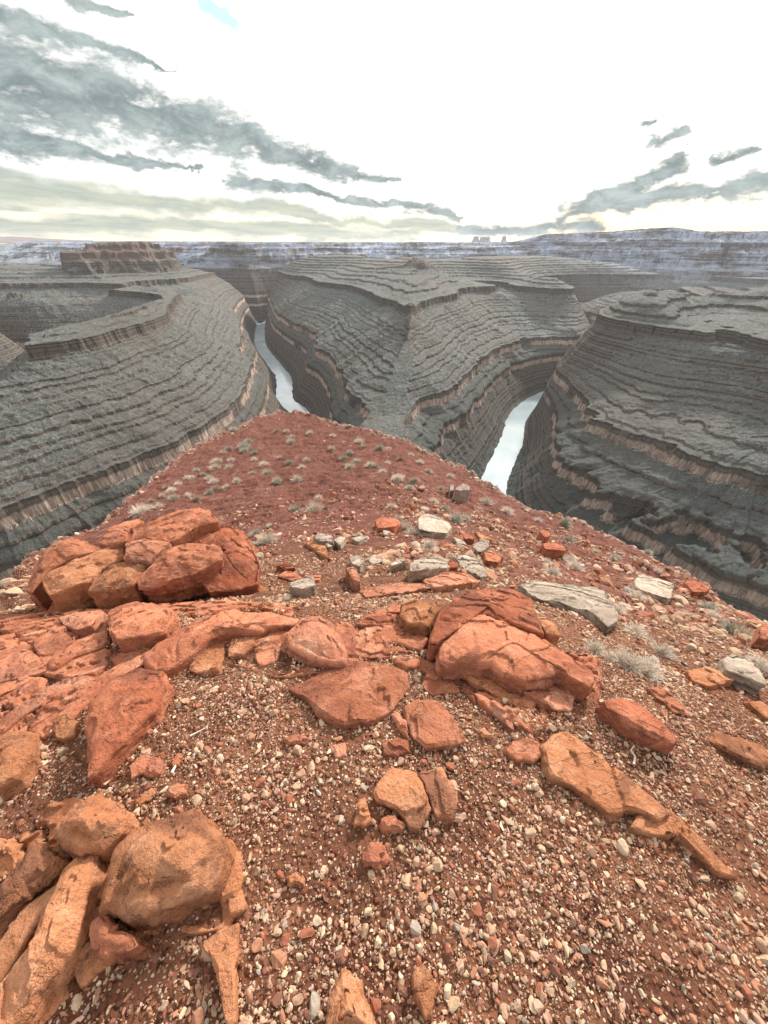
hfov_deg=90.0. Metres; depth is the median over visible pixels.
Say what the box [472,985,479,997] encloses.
pebble
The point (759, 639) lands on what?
flat stone
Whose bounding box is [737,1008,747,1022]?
pebble
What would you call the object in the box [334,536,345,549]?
limestone block
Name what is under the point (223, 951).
flat stone
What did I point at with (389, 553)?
rock chip
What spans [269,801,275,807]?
pebble
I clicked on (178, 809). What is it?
pebble
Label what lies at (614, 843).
pebble
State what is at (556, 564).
rock chip
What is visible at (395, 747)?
flat stone
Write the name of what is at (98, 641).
flat stone
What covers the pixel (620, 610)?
dry shrub
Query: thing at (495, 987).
pebble
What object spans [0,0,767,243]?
sky
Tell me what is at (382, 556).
rock chip
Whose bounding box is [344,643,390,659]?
flat stone
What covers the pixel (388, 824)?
flat stone
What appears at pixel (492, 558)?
flat stone
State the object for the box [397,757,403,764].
pebble
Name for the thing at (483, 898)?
pebble
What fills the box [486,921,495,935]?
pebble
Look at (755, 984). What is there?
pebble
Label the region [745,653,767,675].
dry shrub
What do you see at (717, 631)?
rock chip
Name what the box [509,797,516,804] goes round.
pebble
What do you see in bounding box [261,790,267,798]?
pebble
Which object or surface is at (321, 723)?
pebble
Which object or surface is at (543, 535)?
red boulder
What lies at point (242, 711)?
pebble
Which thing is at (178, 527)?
boulder block
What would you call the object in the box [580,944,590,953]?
pebble
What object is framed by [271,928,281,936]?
pebble
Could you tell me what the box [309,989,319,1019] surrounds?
pebble
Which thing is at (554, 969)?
pebble
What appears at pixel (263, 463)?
dry shrub
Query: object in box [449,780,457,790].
pebble
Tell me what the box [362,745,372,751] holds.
pebble
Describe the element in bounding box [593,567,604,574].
rock chip
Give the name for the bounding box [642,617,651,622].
rock chip
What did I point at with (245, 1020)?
pebble
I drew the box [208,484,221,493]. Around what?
dry shrub
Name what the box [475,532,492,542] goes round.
flat stone
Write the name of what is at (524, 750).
flat stone
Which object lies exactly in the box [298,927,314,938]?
pebble
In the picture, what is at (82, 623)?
flat stone
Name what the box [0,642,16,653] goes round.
flat stone
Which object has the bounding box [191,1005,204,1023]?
pebble
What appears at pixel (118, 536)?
boulder block
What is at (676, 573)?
rock chip
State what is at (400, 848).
pebble
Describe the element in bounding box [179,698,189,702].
pebble
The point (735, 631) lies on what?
rock chip
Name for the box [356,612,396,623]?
flat stone
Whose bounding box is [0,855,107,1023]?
flat stone
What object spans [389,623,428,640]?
flat stone
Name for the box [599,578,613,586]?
rock chip
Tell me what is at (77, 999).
pebble
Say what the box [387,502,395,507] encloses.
dry shrub
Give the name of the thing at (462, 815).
pebble
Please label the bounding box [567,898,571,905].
pebble
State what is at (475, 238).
butte
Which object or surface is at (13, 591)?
rock chip
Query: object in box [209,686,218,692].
pebble
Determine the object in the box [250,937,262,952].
pebble
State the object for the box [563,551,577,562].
dry shrub
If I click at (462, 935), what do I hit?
pebble
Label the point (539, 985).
pebble
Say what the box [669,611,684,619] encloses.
rock chip
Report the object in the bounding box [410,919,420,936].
pebble
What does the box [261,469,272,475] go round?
dry shrub
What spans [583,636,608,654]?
dry shrub
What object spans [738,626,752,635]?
dry shrub
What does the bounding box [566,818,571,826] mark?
pebble
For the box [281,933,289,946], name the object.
pebble
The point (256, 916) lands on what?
pebble
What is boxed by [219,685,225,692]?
pebble
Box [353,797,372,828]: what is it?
rock
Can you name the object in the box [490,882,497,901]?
pebble
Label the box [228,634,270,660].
flat stone
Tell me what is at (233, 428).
dry shrub
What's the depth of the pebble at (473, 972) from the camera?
1.02 m
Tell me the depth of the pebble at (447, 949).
1.05 m
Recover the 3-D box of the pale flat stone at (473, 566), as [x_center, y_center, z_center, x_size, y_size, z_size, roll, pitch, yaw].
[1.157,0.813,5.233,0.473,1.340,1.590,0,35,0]
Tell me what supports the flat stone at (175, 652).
on the bedrock at (22, 631)
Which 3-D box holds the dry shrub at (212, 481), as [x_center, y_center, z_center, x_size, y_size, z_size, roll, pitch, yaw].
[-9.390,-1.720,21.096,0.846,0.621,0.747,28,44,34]
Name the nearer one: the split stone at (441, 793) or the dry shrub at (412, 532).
the split stone at (441, 793)
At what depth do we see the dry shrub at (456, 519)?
11.75 m
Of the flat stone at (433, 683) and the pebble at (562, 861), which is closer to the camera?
the pebble at (562, 861)
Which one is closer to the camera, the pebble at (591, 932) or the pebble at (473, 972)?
the pebble at (473, 972)
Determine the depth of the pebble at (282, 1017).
0.95 m
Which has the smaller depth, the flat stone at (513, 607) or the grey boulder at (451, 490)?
the flat stone at (513, 607)
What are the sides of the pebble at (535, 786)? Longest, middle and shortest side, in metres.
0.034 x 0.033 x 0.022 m
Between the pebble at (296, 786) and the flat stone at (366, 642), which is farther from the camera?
the flat stone at (366, 642)
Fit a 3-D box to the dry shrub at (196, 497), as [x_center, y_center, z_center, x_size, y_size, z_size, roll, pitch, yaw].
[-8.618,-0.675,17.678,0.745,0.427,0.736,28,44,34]
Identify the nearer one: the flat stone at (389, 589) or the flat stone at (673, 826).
the flat stone at (673, 826)
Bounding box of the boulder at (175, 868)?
[99,809,237,932]
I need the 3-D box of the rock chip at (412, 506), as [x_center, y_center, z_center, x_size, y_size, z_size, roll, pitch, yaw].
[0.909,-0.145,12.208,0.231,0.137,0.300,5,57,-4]
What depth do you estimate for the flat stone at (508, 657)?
1.81 m
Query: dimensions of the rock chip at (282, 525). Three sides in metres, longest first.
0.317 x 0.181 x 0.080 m
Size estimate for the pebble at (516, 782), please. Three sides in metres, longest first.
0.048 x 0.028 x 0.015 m
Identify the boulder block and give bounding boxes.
[26,537,99,610]
[41,547,124,611]
[88,562,151,608]
[98,519,143,550]
[123,539,171,567]
[130,507,219,546]
[136,543,223,603]
[189,525,260,598]
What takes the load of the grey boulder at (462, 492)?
on the ground at (334, 475)
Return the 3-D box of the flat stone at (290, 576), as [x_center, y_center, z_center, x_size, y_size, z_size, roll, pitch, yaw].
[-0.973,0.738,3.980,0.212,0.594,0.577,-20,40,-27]
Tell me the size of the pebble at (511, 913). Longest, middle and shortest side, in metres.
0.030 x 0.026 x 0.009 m
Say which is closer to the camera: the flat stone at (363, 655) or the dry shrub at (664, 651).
the flat stone at (363, 655)
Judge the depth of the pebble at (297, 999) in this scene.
0.97 m
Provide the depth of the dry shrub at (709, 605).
7.69 m
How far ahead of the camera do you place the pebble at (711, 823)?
1.41 m
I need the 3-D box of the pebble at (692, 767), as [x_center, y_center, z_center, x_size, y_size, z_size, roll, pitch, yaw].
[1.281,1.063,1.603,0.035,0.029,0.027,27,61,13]
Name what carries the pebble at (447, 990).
on the ground at (334, 475)
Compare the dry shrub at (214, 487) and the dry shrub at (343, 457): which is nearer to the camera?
the dry shrub at (214, 487)
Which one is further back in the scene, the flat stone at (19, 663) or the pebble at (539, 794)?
the flat stone at (19, 663)
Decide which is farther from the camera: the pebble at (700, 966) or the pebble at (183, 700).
the pebble at (183, 700)
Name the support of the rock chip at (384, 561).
on the ground at (334, 475)
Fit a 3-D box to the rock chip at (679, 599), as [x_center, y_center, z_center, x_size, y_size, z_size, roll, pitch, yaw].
[5.270,1.568,6.839,0.179,0.106,0.233,-20,25,-18]
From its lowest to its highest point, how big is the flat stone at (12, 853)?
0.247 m
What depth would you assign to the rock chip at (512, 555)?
7.49 m
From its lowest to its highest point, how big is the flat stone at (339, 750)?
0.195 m
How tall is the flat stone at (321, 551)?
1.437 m
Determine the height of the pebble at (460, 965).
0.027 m
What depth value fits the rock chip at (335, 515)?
10.62 m
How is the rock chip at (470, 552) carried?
on the ground at (334, 475)
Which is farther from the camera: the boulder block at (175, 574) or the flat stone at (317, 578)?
the flat stone at (317, 578)
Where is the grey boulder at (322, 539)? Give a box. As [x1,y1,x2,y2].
[313,534,333,549]
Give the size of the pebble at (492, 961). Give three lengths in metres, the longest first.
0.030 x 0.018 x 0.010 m
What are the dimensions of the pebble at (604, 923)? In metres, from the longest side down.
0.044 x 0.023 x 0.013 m
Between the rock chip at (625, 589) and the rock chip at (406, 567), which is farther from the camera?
the rock chip at (625, 589)
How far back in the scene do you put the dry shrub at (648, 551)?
16.14 m
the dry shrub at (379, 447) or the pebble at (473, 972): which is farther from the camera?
the dry shrub at (379, 447)
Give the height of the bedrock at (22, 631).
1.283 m
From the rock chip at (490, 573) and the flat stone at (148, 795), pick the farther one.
the rock chip at (490, 573)
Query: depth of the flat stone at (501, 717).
1.64 m
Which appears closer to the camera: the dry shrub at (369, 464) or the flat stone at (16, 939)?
the flat stone at (16, 939)
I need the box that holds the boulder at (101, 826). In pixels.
[53,794,138,862]
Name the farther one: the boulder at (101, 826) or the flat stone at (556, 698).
the flat stone at (556, 698)
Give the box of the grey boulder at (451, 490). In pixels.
[448,485,453,498]
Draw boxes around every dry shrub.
[128,501,149,516]
[147,496,155,502]
[151,503,164,508]
[167,486,176,492]
[168,492,180,500]
[191,493,203,500]
[203,489,214,495]
[207,478,217,483]
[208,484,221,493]
[209,462,221,470]
[210,456,222,464]
[224,461,232,468]
[229,427,237,431]
[233,476,240,483]
[236,440,250,448]
[238,446,249,453]
[248,527,262,537]
[250,531,279,546]
[257,459,268,466]
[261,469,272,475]
[271,476,282,484]
[284,459,292,465]
[287,436,296,443]
[287,504,303,511]
[290,473,304,482]
[305,500,324,511]
[339,454,348,460]
[343,461,354,468]
[354,435,364,443]
[365,460,375,467]
[374,443,382,450]
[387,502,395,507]
[391,473,404,482]
[401,519,415,530]
[405,527,417,534]
[408,475,420,484]
[421,535,437,551]
[429,497,439,503]
[439,503,450,510]
[446,511,467,523]
[462,512,473,520]
[478,496,494,504]
[501,505,515,514]
[533,517,543,521]
[541,557,551,564]
[541,562,561,574]
[557,517,573,528]
[560,534,576,543]
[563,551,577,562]
[564,558,586,571]
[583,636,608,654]
[593,649,618,662]
[607,642,652,680]
[608,551,622,560]
[612,600,629,616]
[620,619,651,639]
[625,589,646,601]
[625,651,669,683]
[645,548,652,554]
[646,637,680,660]
[695,600,723,612]
[705,608,724,619]
[712,615,753,635]
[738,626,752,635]
[743,651,765,664]
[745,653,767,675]
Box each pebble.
[41,752,47,758]
[57,746,68,754]
[71,993,81,1011]
[133,806,140,816]
[141,748,150,754]
[150,952,160,963]
[174,805,183,813]
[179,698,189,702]
[191,794,201,806]
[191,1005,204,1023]
[196,687,202,693]
[200,947,210,961]
[202,1003,206,1013]
[204,746,211,753]
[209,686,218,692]
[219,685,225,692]
[237,708,247,714]
[239,1015,252,1023]
[242,793,250,803]
[246,732,255,740]
[248,682,252,690]
[250,923,260,938]
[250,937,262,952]
[253,912,260,920]
[254,777,264,787]
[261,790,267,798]
[268,709,277,716]
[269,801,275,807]
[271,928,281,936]
[271,948,286,968]
[272,992,282,1006]
[275,751,282,757]
[275,871,283,878]
[280,1009,285,1023]
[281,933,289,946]
[282,593,290,599]
[284,794,293,806]
[292,782,300,789]
[292,993,303,1005]
[293,745,301,755]
[295,768,305,777]
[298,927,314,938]
[304,1009,310,1021]
[308,760,314,772]
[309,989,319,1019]
[313,743,318,749]
[319,719,324,726]
[332,736,342,741]
[334,946,347,965]
[339,955,346,963]
[361,923,368,939]
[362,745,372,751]
[364,907,371,916]
[370,997,380,1013]
[375,935,380,948]
[396,983,407,997]
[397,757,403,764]
[397,844,403,853]
[401,873,410,888]
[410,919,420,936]
[413,856,419,866]
[414,879,421,892]
[417,891,426,902]
[417,896,426,905]
[430,922,437,933]
[431,827,440,835]
[432,857,442,871]
[432,899,437,911]
[443,943,451,957]
[444,983,451,999]
[445,762,454,770]
[448,996,459,1013]
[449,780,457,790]
[456,958,463,973]
[459,812,465,821]
[459,926,467,938]
[470,966,476,978]
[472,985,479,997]
[473,902,482,917]
[476,941,487,948]
[479,894,486,903]
[482,947,487,963]
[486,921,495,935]
[487,883,491,893]
[487,935,496,951]
[487,955,497,966]
[489,739,496,746]
[490,821,500,834]
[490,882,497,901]
[491,939,499,955]
[492,982,497,993]
[500,1003,507,1021]
[501,815,514,824]
[506,907,515,917]
[509,779,521,786]
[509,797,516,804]
[525,828,535,837]
[528,995,536,1014]
[529,950,539,961]
[531,782,539,791]
[532,998,543,1015]
[534,790,543,797]
[536,982,543,995]
[539,988,545,1002]
[544,805,551,817]
[546,953,556,963]
[548,723,556,730]
[548,963,560,976]
[549,908,559,917]
[556,726,564,731]
[559,855,564,866]
[561,940,568,957]
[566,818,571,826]
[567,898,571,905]
[576,952,580,961]
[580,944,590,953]
[585,845,596,858]
[588,928,595,937]
[593,817,599,825]
[595,858,600,868]
[595,975,610,991]
[596,919,612,926]
[603,871,609,877]
[612,840,618,850]
[613,916,619,931]
[616,838,628,855]
[642,785,651,795]
[649,656,659,663]
[661,952,670,965]
[667,871,675,880]
[681,845,691,855]
[685,762,695,770]
[695,792,705,803]
[697,904,708,916]
[697,958,704,971]
[698,874,709,881]
[704,820,716,829]
[705,942,711,953]
[711,942,726,951]
[732,891,744,903]
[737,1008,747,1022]
[740,984,753,1002]
[751,979,760,994]
[752,1012,764,1023]
[755,937,767,954]
[759,954,767,966]
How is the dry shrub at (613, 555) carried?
on the ground at (334, 475)
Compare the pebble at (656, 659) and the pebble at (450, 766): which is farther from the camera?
the pebble at (656, 659)
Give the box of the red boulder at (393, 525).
[375,517,401,533]
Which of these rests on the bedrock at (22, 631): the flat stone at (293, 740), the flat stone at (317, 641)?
the flat stone at (317, 641)
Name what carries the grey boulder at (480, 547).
on the ground at (334, 475)
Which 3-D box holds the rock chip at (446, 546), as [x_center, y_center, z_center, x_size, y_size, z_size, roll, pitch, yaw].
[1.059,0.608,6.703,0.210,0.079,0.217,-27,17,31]
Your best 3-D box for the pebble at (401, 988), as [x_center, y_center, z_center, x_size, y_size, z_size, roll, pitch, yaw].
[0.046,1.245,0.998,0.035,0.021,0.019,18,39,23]
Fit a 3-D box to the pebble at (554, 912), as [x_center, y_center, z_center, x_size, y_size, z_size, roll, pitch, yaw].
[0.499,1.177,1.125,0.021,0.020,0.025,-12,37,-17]
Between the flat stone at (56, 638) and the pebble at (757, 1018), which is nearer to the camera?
the pebble at (757, 1018)
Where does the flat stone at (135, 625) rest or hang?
on the ground at (334, 475)
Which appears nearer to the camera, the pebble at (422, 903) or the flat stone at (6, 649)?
the pebble at (422, 903)
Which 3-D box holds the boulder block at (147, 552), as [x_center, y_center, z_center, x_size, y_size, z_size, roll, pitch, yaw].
[-1.954,0.476,3.211,0.380,0.504,0.271,0,35,0]
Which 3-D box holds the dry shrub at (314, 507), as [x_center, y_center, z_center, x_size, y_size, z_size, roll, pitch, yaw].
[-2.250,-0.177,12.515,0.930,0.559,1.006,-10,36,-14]
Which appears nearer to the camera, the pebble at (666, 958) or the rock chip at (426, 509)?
the pebble at (666, 958)
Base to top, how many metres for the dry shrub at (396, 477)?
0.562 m
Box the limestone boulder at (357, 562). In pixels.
[349,555,364,572]
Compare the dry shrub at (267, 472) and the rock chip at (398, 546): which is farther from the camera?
the dry shrub at (267, 472)
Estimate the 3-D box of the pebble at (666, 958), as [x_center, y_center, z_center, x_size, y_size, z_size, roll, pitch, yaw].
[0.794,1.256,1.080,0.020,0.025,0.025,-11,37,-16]
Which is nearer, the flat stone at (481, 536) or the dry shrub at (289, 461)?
the flat stone at (481, 536)
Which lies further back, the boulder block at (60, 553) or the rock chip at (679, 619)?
the rock chip at (679, 619)
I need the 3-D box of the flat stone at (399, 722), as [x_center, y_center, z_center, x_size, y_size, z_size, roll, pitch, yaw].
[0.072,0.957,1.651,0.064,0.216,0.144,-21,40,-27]
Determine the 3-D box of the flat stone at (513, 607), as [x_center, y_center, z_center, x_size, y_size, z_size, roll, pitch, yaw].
[0.575,0.738,2.361,0.881,0.743,0.565,-7,36,-10]
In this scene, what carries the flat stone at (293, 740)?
on the ground at (334, 475)
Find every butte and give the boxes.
[472,236,478,241]
[478,237,490,241]
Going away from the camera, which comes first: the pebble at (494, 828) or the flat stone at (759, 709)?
the pebble at (494, 828)
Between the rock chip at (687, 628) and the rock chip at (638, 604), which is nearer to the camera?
the rock chip at (687, 628)
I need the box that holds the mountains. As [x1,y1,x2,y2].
[0,236,92,241]
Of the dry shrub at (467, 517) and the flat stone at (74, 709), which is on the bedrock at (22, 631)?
the flat stone at (74, 709)
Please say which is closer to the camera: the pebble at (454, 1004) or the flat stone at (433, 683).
the pebble at (454, 1004)
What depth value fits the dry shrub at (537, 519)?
16.34 m
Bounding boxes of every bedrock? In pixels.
[0,599,363,740]
[0,790,247,1023]
[382,603,604,732]
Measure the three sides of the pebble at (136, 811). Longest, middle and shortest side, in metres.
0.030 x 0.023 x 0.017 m
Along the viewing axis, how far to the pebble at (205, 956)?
1.03 m
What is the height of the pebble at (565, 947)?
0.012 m
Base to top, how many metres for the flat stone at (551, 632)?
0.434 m
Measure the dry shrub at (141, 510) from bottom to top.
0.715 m
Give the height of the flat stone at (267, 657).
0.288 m
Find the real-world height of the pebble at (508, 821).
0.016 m
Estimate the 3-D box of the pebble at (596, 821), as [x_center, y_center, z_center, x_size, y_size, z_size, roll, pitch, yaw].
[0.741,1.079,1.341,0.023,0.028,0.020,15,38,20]
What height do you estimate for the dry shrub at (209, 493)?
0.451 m
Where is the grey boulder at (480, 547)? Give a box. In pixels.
[472,540,489,555]
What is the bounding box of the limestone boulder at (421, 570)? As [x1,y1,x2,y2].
[407,556,449,582]
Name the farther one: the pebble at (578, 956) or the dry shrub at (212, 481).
the dry shrub at (212, 481)
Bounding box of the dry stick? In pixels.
[630,745,635,765]
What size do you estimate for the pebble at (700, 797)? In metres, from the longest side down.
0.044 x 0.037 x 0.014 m
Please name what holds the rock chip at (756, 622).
on the ground at (334, 475)
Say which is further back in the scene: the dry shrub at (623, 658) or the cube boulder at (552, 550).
the cube boulder at (552, 550)
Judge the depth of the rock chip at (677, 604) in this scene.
6.23 m
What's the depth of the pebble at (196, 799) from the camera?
1.35 m
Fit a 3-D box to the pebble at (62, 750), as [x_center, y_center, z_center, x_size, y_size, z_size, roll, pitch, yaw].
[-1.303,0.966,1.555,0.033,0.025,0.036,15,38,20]
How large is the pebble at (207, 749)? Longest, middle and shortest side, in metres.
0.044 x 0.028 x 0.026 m
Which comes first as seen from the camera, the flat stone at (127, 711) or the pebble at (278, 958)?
the pebble at (278, 958)
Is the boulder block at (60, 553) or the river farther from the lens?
the river
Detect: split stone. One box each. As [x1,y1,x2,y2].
[373,768,431,832]
[417,767,457,822]
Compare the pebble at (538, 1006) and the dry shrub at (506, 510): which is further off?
the dry shrub at (506, 510)
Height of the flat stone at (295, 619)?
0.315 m
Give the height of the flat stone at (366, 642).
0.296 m
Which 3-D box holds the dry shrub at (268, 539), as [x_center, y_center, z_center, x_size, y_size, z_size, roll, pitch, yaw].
[-2.392,0.562,7.804,0.702,0.434,0.620,11,36,14]
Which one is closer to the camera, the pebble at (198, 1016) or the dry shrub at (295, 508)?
the pebble at (198, 1016)
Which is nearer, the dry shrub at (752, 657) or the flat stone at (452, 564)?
the dry shrub at (752, 657)
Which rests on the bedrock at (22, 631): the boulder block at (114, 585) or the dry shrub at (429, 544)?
the boulder block at (114, 585)
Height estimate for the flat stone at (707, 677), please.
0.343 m
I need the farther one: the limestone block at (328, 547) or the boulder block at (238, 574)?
the limestone block at (328, 547)
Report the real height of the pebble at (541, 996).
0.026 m
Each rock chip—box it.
[1,587,23,595]
[3,578,17,587]
[277,524,288,527]
[331,513,339,518]
[376,553,387,558]
[381,558,390,564]
[385,549,400,557]
[395,543,406,548]
[401,554,410,558]
[403,562,409,570]
[409,503,415,510]
[411,541,420,548]
[412,555,425,561]
[420,506,428,512]
[431,547,438,552]
[435,550,445,557]
[440,544,450,547]
[448,544,457,548]
[455,534,464,541]
[465,549,474,555]
[486,569,496,578]
[507,572,516,577]
[509,551,517,558]
[553,562,559,567]
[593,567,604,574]
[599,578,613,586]
[617,602,631,608]
[623,586,633,592]
[624,564,633,573]
[634,603,646,609]
[636,610,656,619]
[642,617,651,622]
[652,605,664,613]
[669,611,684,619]
[672,570,679,577]
[673,595,686,604]
[674,615,683,623]
[675,602,683,607]
[675,625,690,630]
[690,626,697,631]
[707,627,725,634]
[728,647,744,654]
[732,628,741,635]
[733,633,751,639]
[735,611,748,618]
[736,634,746,644]
[745,622,756,628]
[748,620,765,624]
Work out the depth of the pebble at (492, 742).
1.55 m
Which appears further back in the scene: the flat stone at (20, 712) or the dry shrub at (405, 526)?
the dry shrub at (405, 526)
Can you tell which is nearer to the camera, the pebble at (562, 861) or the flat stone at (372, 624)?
the pebble at (562, 861)
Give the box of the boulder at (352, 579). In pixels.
[345,567,360,591]
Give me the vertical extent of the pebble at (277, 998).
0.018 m
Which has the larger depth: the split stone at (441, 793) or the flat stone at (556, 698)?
the flat stone at (556, 698)
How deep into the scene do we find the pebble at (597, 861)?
1.24 m
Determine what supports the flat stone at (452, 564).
on the ground at (334, 475)
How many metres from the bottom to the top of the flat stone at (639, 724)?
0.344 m
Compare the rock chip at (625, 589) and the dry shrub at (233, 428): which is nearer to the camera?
the rock chip at (625, 589)
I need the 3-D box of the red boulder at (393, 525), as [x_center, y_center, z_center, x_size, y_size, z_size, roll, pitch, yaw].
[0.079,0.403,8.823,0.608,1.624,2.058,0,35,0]
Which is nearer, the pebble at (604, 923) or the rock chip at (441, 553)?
the pebble at (604, 923)
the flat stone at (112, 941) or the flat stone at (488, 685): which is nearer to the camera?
the flat stone at (112, 941)
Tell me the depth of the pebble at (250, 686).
1.78 m
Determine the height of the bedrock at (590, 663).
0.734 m
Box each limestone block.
[289,576,316,597]
[325,543,332,551]
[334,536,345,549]
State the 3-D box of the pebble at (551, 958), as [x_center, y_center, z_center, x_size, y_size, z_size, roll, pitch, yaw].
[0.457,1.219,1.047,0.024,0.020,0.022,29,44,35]
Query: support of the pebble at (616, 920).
on the ground at (334, 475)
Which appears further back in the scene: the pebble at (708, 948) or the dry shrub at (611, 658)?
the dry shrub at (611, 658)
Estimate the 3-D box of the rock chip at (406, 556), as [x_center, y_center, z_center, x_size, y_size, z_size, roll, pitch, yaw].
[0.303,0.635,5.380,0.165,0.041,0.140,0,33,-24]
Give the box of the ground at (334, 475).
[0,409,767,1023]
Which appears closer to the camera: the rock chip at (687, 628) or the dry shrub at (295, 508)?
the rock chip at (687, 628)
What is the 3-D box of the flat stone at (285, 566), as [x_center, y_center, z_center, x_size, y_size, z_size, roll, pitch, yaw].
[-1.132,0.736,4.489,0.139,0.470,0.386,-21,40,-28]
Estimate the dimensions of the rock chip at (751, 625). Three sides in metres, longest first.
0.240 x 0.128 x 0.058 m
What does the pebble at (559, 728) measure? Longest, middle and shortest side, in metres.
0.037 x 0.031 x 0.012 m
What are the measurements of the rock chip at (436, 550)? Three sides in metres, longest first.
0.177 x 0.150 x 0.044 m
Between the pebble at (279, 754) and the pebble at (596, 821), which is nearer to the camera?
the pebble at (596, 821)
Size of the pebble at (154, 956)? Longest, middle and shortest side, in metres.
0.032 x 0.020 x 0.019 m
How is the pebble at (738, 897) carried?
on the ground at (334, 475)
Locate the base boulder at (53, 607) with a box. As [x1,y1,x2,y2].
[30,597,59,611]
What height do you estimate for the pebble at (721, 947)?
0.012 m
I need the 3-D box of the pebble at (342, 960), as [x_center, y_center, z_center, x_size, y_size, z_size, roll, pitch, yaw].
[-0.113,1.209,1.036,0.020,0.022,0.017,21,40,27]
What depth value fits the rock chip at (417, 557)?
4.58 m
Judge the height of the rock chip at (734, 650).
0.029 m
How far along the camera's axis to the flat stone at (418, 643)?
2.08 m
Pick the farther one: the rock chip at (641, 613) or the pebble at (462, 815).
the rock chip at (641, 613)
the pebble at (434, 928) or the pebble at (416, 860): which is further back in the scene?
the pebble at (416, 860)
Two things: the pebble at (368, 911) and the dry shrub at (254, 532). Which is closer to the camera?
the pebble at (368, 911)
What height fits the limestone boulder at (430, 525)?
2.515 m
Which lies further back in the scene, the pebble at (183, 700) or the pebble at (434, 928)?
the pebble at (183, 700)
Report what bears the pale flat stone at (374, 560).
on the ground at (334, 475)
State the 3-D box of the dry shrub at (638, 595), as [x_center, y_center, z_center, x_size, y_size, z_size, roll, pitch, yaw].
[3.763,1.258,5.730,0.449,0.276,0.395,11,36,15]
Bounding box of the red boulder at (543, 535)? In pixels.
[538,530,549,542]
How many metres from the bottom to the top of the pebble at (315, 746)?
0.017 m
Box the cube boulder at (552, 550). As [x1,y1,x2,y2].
[539,542,566,558]
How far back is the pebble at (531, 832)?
1.29 m
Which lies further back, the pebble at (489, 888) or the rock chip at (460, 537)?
the rock chip at (460, 537)
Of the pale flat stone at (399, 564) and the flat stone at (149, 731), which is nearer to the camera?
the flat stone at (149, 731)
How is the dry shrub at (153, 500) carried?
on the ground at (334, 475)
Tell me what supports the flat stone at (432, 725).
on the ground at (334, 475)
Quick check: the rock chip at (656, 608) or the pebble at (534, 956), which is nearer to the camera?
the pebble at (534, 956)
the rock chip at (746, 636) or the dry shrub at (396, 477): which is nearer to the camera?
the rock chip at (746, 636)
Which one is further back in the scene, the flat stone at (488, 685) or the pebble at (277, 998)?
the flat stone at (488, 685)
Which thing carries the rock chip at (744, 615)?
on the ground at (334, 475)
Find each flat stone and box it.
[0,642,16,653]
[0,649,45,682]
[0,665,105,735]
[0,675,34,696]
[0,730,42,799]
[0,838,25,878]
[0,840,72,934]
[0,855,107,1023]
[0,885,55,980]
[27,649,150,737]
[32,623,79,656]
[47,629,111,670]
[53,714,79,742]
[58,609,107,636]
[83,668,174,789]
[89,915,153,966]
[107,601,180,652]
[129,755,166,780]
[135,788,156,805]
[143,609,295,677]
[143,728,152,739]
[166,783,187,801]
[171,753,182,767]
[189,642,225,675]
[202,923,243,1023]
[220,839,244,904]
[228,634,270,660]
[254,643,282,667]
[276,561,295,571]
[278,571,301,581]
[283,734,309,745]
[285,616,347,669]
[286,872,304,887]
[287,617,298,622]
[288,661,408,729]
[305,540,330,561]
[305,575,321,582]
[326,968,376,1023]
[329,743,346,758]
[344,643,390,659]
[351,535,367,544]
[353,626,390,653]
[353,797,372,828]
[354,609,396,628]
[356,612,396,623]
[359,582,429,598]
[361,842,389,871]
[367,556,381,564]
[372,625,428,654]
[377,814,403,834]
[382,530,390,536]
[382,738,409,758]
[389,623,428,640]
[390,557,405,572]
[391,712,407,739]
[398,599,448,637]
[402,699,465,751]
[403,659,459,695]
[411,963,439,1023]
[422,571,480,592]
[426,588,543,661]
[435,614,593,700]
[448,560,457,571]
[451,554,486,580]
[452,537,466,546]
[459,532,473,544]
[463,675,535,714]
[473,693,513,731]
[474,728,492,740]
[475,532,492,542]
[482,551,502,567]
[503,738,540,763]
[519,580,617,633]
[522,685,575,716]
[537,617,559,646]
[539,731,669,822]
[595,698,677,754]
[627,808,736,879]
[631,573,674,604]
[647,686,689,717]
[682,579,709,596]
[683,667,733,688]
[708,733,767,771]
[714,654,765,694]
[744,700,767,719]
[750,624,767,649]
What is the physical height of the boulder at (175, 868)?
0.455 m
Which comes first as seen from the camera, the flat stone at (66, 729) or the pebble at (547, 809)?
the pebble at (547, 809)
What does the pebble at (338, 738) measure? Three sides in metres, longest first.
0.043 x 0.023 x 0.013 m
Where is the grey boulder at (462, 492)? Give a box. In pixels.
[453,484,469,502]
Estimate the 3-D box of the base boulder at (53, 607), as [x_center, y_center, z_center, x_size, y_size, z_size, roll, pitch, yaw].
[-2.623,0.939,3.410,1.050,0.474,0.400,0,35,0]
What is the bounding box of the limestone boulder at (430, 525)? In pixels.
[417,513,451,538]
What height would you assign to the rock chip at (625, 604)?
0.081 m
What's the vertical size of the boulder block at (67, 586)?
0.573 m
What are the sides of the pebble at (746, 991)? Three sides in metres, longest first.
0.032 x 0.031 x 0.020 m
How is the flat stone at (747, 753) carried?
on the ground at (334, 475)
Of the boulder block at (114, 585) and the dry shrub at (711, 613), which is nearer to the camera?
the boulder block at (114, 585)
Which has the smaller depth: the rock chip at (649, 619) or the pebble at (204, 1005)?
the pebble at (204, 1005)
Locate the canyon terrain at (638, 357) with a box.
[0,227,767,620]
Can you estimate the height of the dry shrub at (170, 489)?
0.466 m
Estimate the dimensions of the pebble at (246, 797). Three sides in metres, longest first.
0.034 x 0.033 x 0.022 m
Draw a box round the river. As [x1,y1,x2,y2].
[254,320,543,494]

